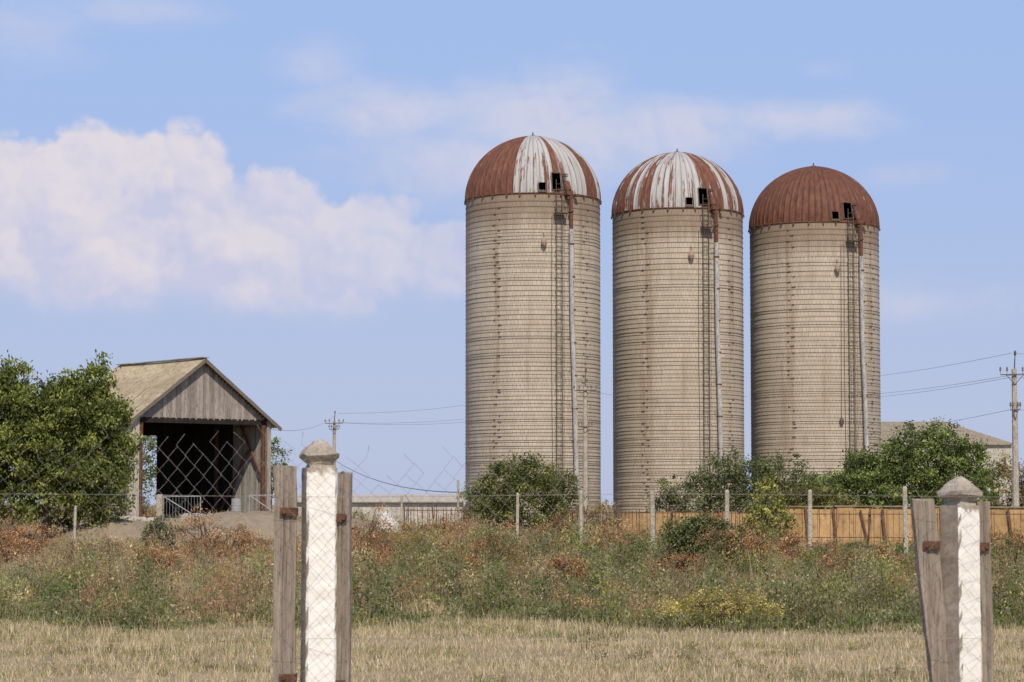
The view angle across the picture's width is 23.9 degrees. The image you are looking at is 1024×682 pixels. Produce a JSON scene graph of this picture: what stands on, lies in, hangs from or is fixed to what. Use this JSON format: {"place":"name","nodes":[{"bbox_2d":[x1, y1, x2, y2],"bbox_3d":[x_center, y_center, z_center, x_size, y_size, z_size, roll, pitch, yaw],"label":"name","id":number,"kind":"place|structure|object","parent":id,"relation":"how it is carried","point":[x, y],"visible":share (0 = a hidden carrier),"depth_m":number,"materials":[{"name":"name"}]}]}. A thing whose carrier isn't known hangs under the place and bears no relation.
{"place":"outdoors","nodes":[
{"label":"outdoors","id":0,"kind":"place"},
{"bbox_2d":[0,607,1023,681],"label":"mown grass","id":1,"kind":"structure","parent":0,"point":[468,627],"depth_m":25.82,"materials":[{"name":"beige plant"}]},
{"bbox_2d":[0,505,1023,681],"bbox_3d":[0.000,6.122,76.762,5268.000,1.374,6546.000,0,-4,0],"label":"ground","id":2,"kind":"structure","parent":0,"point":[230,518],"depth_m":25.98,"materials":[{"name":"soil"}]},
{"bbox_2d":[0,528,46,565],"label":"dry bush","id":3,"kind":"object","parent":2,"relation":"on","point":[8,552],"visible":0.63,"depth_m":59.74,"materials":[{"name":"brown plant"}]},
{"bbox_2d":[1,517,66,558],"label":"dry bush","id":4,"kind":"object","parent":2,"relation":"on","point":[38,531],"visible":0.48,"depth_m":69.73,"materials":[{"name":"brown plant"}]},
{"bbox_2d":[0,349,146,539],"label":"walnut tree","id":5,"kind":"object","parent":2,"relation":"on","point":[46,420],"visible":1,"depth_m":89.18,"materials":[{"name":"green plant"}]},
{"bbox_2d":[73,506,76,544],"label":"concrete fence post","id":6,"kind":"object","parent":2,"relation":"on","point":[75,518],"visible":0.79,"depth_m":85.72,"materials":[{"name":"concrete"}]},
{"bbox_2d":[120,515,155,524],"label":"rubble pile","id":7,"kind":"object","parent":2,"relation":"on","point":[139,518],"visible":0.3,"depth_m":98.55,"materials":[{"name":"paint"}]},
{"bbox_2d":[142,435,156,510],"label":"green bush","id":8,"kind":"object","parent":2,"relation":"on","point":[148,460],"visible":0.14,"depth_m":120.87,"materials":[{"name":"green plant"}]},
{"bbox_2d":[125,541,188,576],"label":"dry bush","id":9,"kind":"object","parent":2,"relation":"on","point":[156,557],"visible":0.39,"depth_m":51.73,"materials":[{"name":"brown plant"}]},
{"bbox_2d":[156,494,163,528],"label":"concrete fence post","id":10,"kind":"object","parent":2,"relation":"on","point":[159,503],"visible":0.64,"depth_m":95.67,"materials":[{"name":"concrete"}]},
{"bbox_2d":[136,510,187,552],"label":"green bush","id":11,"kind":"object","parent":2,"relation":"on","point":[151,526],"visible":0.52,"depth_m":73.71,"materials":[{"name":"green plant"}]},
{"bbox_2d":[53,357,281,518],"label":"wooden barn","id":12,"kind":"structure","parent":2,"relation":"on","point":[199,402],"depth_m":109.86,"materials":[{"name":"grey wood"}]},
{"bbox_2d":[164,496,200,519],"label":"metal gate","id":13,"kind":"structure","parent":2,"relation":"on","point":[182,507],"depth_m":96.27,"materials":[{"name":"grey metal"}]},
{"bbox_2d":[179,513,215,518],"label":"rubble pile","id":14,"kind":"object","parent":2,"relation":"on","point":[183,516],"visible":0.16,"depth_m":100.88,"materials":[{"name":"paint"}]},
{"bbox_2d":[169,501,257,561],"bbox_3d":[-7.826,5.127,63.895,2.472,1.776,1.462,0,-4,0],"label":"dry bush","id":15,"kind":"object","parent":2,"relation":"on","point":[230,535],"visible":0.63,"depth_m":63.73,"materials":[{"name":"brown plant"}]},
{"bbox_2d":[198,522,267,561],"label":"dry bush","id":16,"kind":"object","parent":2,"relation":"on","point":[251,540],"visible":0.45,"depth_m":65.69,"materials":[{"name":"brown plant"}]},
{"bbox_2d":[231,498,241,511],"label":"metal barrel","id":17,"kind":"object","parent":2,"relation":"on","point":[236,505],"visible":0.65,"depth_m":105.37,"materials":[{"name":"grey paint"}]},
{"bbox_2d":[249,495,273,511],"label":"metal gate","id":18,"kind":"structure","parent":2,"relation":"on","point":[258,501],"depth_m":98.77,"materials":[{"name":"grey metal"}]},
{"bbox_2d":[271,436,291,511],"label":"green bush","id":19,"kind":"object","parent":2,"relation":"on","point":[281,452],"visible":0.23,"depth_m":116.72,"materials":[{"name":"green plant"}]},
{"bbox_2d":[272,439,352,681],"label":"fence post","id":20,"kind":"object","parent":2,"relation":"on","point":[338,627],"visible":0.99,"depth_m":9.92,"materials":[{"name":"white paint"}]},
{"bbox_2d":[0,422,1023,681],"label":"chain link fence","id":21,"kind":"object","parent":20,"relation":"attached to","point":[470,570],"visible":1,"depth_m":9.85,"materials":[{"name":"metal"}]},
{"bbox_2d":[325,411,343,467],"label":"utility pole","id":22,"kind":"object","parent":2,"relation":"on","point":[334,423],"visible":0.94,"depth_m":193.82,"materials":[{"name":"concrete"}]},
{"bbox_2d":[338,422,461,424],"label":"power line","id":23,"kind":"object","parent":22,"relation":"attached to","point":[393,424],"visible":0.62,"depth_m":199.00,"materials":[{"name":"metal"}]},
{"bbox_2d":[352,530,395,566],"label":"dry bush","id":24,"kind":"object","parent":2,"relation":"on","point":[368,546],"visible":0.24,"depth_m":55.75,"materials":[{"name":"brown plant"}]},
{"bbox_2d":[297,494,467,527],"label":"farm shed","id":25,"kind":"structure","parent":2,"relation":"on","point":[391,502],"depth_m":139.67,"materials":[{"name":"paint"}]},
{"bbox_2d":[351,504,417,555],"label":"dry bush","id":26,"kind":"object","parent":2,"relation":"on","point":[377,523],"visible":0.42,"depth_m":67.80,"materials":[{"name":"brown plant"}]},
{"bbox_2d":[376,510,400,531],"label":"lime heap","id":27,"kind":"object","parent":2,"relation":"on","point":[387,516],"visible":0.29,"depth_m":99.44,"materials":[{"name":"white"}]},
{"bbox_2d":[400,494,402,529],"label":"concrete fence post","id":28,"kind":"object","parent":2,"relation":"on","point":[401,513],"visible":0.76,"depth_m":111.69,"materials":[{"name":"concrete"}]},
{"bbox_2d":[384,517,432,549],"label":"dry bush","id":29,"kind":"object","parent":2,"relation":"on","point":[405,527],"visible":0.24,"depth_m":73.68,"materials":[{"name":"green plant"}]},
{"bbox_2d":[403,505,473,531],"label":"iron picket fence","id":30,"kind":"object","parent":2,"relation":"on","point":[465,510],"visible":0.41,"depth_m":105.83,"materials":[{"name":"brown metal"}]},
{"bbox_2d":[418,514,468,542],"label":"dry bush","id":31,"kind":"object","parent":2,"relation":"on","point":[439,527],"visible":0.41,"depth_m":87.69,"materials":[{"name":"brown plant"}]},
{"bbox_2d":[423,530,486,575],"bbox_3d":[-1.168,4.487,49.782,1.559,1.187,0.999,0,-4,0],"label":"dry bush","id":32,"kind":"object","parent":2,"relation":"on","point":[469,559],"visible":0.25,"depth_m":49.74,"materials":[{"name":"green plant"}]},
{"bbox_2d":[457,479,459,522],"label":"concrete fence post","id":33,"kind":"object","parent":2,"relation":"on","point":[458,486],"visible":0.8,"depth_m":117.70,"materials":[{"name":"concrete"}]},
{"bbox_2d":[336,461,456,492],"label":"power line","id":34,"kind":"object","parent":33,"relation":"attached to","point":[399,486],"visible":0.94,"depth_m":143.82,"materials":[{"name":"metal"}]},
{"bbox_2d":[468,525,528,565],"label":"dry bush","id":35,"kind":"object","parent":2,"relation":"on","point":[480,543],"visible":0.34,"depth_m":59.76,"materials":[{"name":"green plant"}]},
{"bbox_2d":[0,494,1023,634],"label":"field weeds","id":36,"kind":"object","parent":2,"relation":"on","point":[1006,572],"visible":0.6,"depth_m":38.59,"materials":[{"name":"green plant"}]},
{"bbox_2d":[3,531,1021,614],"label":"wild flowers","id":37,"kind":"object","parent":2,"relation":"on","point":[484,565],"visible":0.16,"depth_m":41.83,"materials":[{"name":"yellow plant"}]},
{"bbox_2d":[516,493,518,535],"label":"concrete fence post","id":38,"kind":"object","parent":2,"relation":"on","point":[517,512],"visible":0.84,"depth_m":97.70,"materials":[{"name":"concrete"}]},
{"bbox_2d":[455,448,595,533],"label":"green bush","id":39,"kind":"object","parent":2,"relation":"on","point":[547,484],"visible":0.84,"depth_m":115.31,"materials":[{"name":"green plant"}]},
{"bbox_2d":[464,132,601,525],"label":"silo tower","id":40,"kind":"structure","parent":2,"relation":"on","point":[532,202],"depth_m":160.62,"materials":[{"name":"concrete"}]},
{"bbox_2d":[532,512,577,541],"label":"dry bush","id":41,"kind":"object","parent":2,"relation":"on","point":[554,524],"visible":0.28,"depth_m":83.70,"materials":[{"name":"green plant"}]},
{"bbox_2d":[531,545,599,587],"bbox_3d":[1.017,4.338,45.848,1.387,0.959,1.032,0,-4,7],"label":"dry bush","id":42,"kind":"object","parent":2,"relation":"on","point":[558,564],"visible":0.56,"depth_m":45.75,"materials":[{"name":"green plant"}]},
{"bbox_2d":[579,490,582,541],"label":"concrete fence post","id":43,"kind":"object","parent":2,"relation":"on","point":[581,507],"visible":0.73,"depth_m":78.75,"materials":[{"name":"concrete"}]},
{"bbox_2d":[573,368,596,523],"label":"utility pole","id":44,"kind":"object","parent":2,"relation":"on","point":[585,457],"visible":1,"depth_m":149.80,"materials":[{"name":"concrete"}]},
{"bbox_2d":[554,499,620,538],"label":"dry bush","id":45,"kind":"object","parent":2,"relation":"on","point":[598,506],"visible":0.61,"depth_m":99.62,"materials":[{"name":"brown plant"}]},
{"bbox_2d":[569,522,637,561],"bbox_3d":[2.466,5.417,63.858,1.952,1.268,1.270,0,-4,0],"label":"dry bush","id":46,"kind":"object","parent":2,"relation":"on","point":[607,534],"visible":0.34,"depth_m":63.74,"materials":[{"name":"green plant"}]},
{"bbox_2d":[610,520,658,551],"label":"dry bush","id":47,"kind":"object","parent":2,"relation":"on","point":[622,532],"visible":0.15,"depth_m":69.76,"materials":[{"name":"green plant"}]},
{"bbox_2d":[650,491,655,552],"bbox_3d":[3.659,4.978,62.810,0.150,2.146,0.125,-1,-4,16],"label":"concrete fence post","id":48,"kind":"object","parent":2,"relation":"on","point":[652,512],"visible":0.62,"depth_m":62.79,"materials":[{"name":"concrete"}]},
{"bbox_2d":[611,149,744,523],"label":"silo tower","id":49,"kind":"structure","parent":2,"relation":"on","point":[677,216],"depth_m":165.97,"materials":[{"name":"concrete"}]},
{"bbox_2d":[571,507,785,538],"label":"iron picket fence","id":50,"kind":"object","parent":2,"relation":"on","point":[639,512],"visible":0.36,"depth_m":93.25,"materials":[{"name":"brown metal"}]},
{"bbox_2d":[655,547,710,580],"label":"dry bush","id":51,"kind":"object","parent":2,"relation":"on","point":[680,557],"visible":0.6,"depth_m":49.74,"materials":[{"name":"brown plant"}]},
{"bbox_2d":[622,512,784,540],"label":"panel wall","id":52,"kind":"structure","parent":2,"relation":"on","point":[642,517],"depth_m":96.69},
{"bbox_2d":[654,510,753,570],"bbox_3d":[4.125,4.469,52.759,2.205,1.617,1.836,-1,-4,13],"label":"green bush","id":53,"kind":"object","parent":2,"relation":"on","point":[674,540],"visible":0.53,"depth_m":52.57,"materials":[{"name":"green plant"}]},
{"bbox_2d":[649,584,792,627],"bbox_3d":[2.711,3.487,31.426,1.906,0.714,1.173,0,-4,0],"label":"yellow bush","id":54,"kind":"object","parent":2,"relation":"on","point":[683,606],"visible":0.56,"depth_m":31.29,"materials":[{"name":"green plant"}]},
{"bbox_2d":[725,490,729,526],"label":"concrete fence post","id":55,"kind":"object","parent":2,"relation":"on","point":[727,498],"visible":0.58,"depth_m":65.79,"materials":[{"name":"concrete"}]},
{"bbox_2d":[685,512,787,578],"bbox_3d":[4.828,4.433,51.840,2.176,1.578,1.342,0,-4,0],"label":"dry bush","id":56,"kind":"object","parent":2,"relation":"on","point":[747,540],"visible":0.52,"depth_m":51.77,"materials":[{"name":"brown plant"}]},
{"bbox_2d":[640,445,841,528],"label":"green bush","id":57,"kind":"object","parent":2,"relation":"on","point":[731,474],"visible":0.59,"depth_m":127.38,"materials":[{"name":"green plant"}]},
{"bbox_2d":[730,525,797,569],"bbox_3d":[5.462,4.717,53.749,1.884,1.248,1.488,0,-4,0],"label":"dry bush","id":58,"kind":"object","parent":2,"relation":"on","point":[763,544],"visible":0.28,"depth_m":53.69,"materials":[{"name":"brown plant"}]},
{"bbox_2d":[735,469,802,545],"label":"young tree","id":59,"kind":"object","parent":2,"relation":"on","point":[761,509],"visible":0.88,"depth_m":73.70,"materials":[{"name":"green plant"}]},
{"bbox_2d":[775,524,819,563],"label":"dry bush","id":60,"kind":"object","parent":2,"relation":"on","point":[794,542],"visible":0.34,"depth_m":59.75,"materials":[{"name":"brown plant"}]},
{"bbox_2d":[746,478,862,530],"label":"leafy bush","id":61,"kind":"object","parent":2,"relation":"on","point":[821,496],"visible":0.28,"depth_m":107.45,"materials":[{"name":"green plant"}]},
{"bbox_2d":[807,490,812,558],"bbox_3d":[7.867,5.012,63.807,0.143,2.172,0.125,0,-4,2],"label":"concrete fence post","id":62,"kind":"object","parent":2,"relation":"on","point":[809,498],"visible":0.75,"depth_m":63.78,"materials":[{"name":"concrete"}]},
{"bbox_2d":[748,163,880,507],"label":"silo tower","id":63,"kind":"structure","parent":2,"relation":"on","point":[813,231],"depth_m":168.54,"materials":[{"name":"concrete"}]},
{"bbox_2d":[816,538,879,577],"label":"dry bush","id":64,"kind":"object","parent":2,"relation":"on","point":[852,555],"visible":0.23,"depth_m":49.74,"materials":[{"name":"brown plant"}]},
{"bbox_2d":[867,537,915,575],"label":"dry bush","id":65,"kind":"object","parent":2,"relation":"on","point":[882,550],"visible":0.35,"depth_m":51.75,"materials":[{"name":"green plant"}]},
{"bbox_2d":[792,416,1006,527],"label":"leafy bush","id":66,"kind":"object","parent":2,"relation":"on","point":[935,476],"visible":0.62,"depth_m":111.28,"materials":[{"name":"green plant"}]},
{"bbox_2d":[784,509,1023,548],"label":"iron picket fence","id":67,"kind":"object","parent":2,"relation":"on","point":[869,514],"visible":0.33,"depth_m":85.87,"materials":[{"name":"brown metal"}]},
{"bbox_2d":[786,505,1023,546],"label":"ochre panel wall","id":68,"kind":"structure","parent":2,"relation":"on","point":[823,528],"depth_m":90.69,"materials":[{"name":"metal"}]},
{"bbox_2d":[902,486,908,557],"bbox_3d":[10.062,4.843,61.817,0.147,2.262,0.125,-1,-4,16],"label":"concrete fence post","id":69,"kind":"object","parent":2,"relation":"on","point":[905,517],"visible":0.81,"depth_m":61.78,"materials":[{"name":"concrete"}]},
{"bbox_2d":[881,422,1011,508],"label":"farm building","id":70,"kind":"structure","parent":2,"relation":"on","point":[997,445],"depth_m":190.36,"materials":[{"name":"paint"}]},
{"bbox_2d":[909,476,993,681],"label":"fence post","id":71,"kind":"object","parent":2,"relation":"on","point":[958,490],"visible":0.95,"depth_m":9.92,"materials":[{"name":"white paint"}]},
{"bbox_2d":[977,450,1023,513],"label":"leafy bush","id":72,"kind":"object","parent":2,"relation":"on","point":[1005,468],"visible":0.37,"depth_m":117.60,"materials":[{"name":"green plant"}]},
{"bbox_2d":[990,524,1023,561],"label":"dry bush","id":73,"kind":"object","parent":2,"relation":"on","point":[1011,542],"visible":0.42,"depth_m":59.79,"materials":[{"name":"brown plant"}]},
{"bbox_2d":[999,350,1023,506],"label":"utility pole","id":74,"kind":"object","parent":2,"relation":"on","point":[1015,473],"visible":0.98,"depth_m":99.86,"materials":[{"name":"concrete"}]},
{"bbox_2d":[864,375,1009,394],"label":"power line","id":75,"kind":"object","parent":74,"relation":"attached to","point":[946,385],"visible":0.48,"depth_m":121.53,"materials":[{"name":"metal"}]},
{"bbox_2d":[869,377,1009,397],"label":"power line","id":76,"kind":"object","parent":74,"relation":"attached to","point":[939,389],"visible":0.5,"depth_m":123.84,"materials":[{"name":"metal"}]},
{"bbox_2d":[870,353,1009,376],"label":"power line","id":77,"kind":"object","parent":74,"relation":"attached to","point":[942,366],"visible":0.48,"depth_m":122.54,"materials":[{"name":"metal"}]},
{"bbox_2d":[870,409,1010,433],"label":"power line","id":78,"kind":"object","parent":74,"relation":"attached to","point":[956,420],"visible":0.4,"depth_m":113.34,"materials":[{"name":"metal"}]},
{"bbox_2d":[0,0,1023,504],"label":"sky","id":79,"kind":"structure","parent":0,"point":[272,192],"materials":[{"name":"blue"}]}
]}

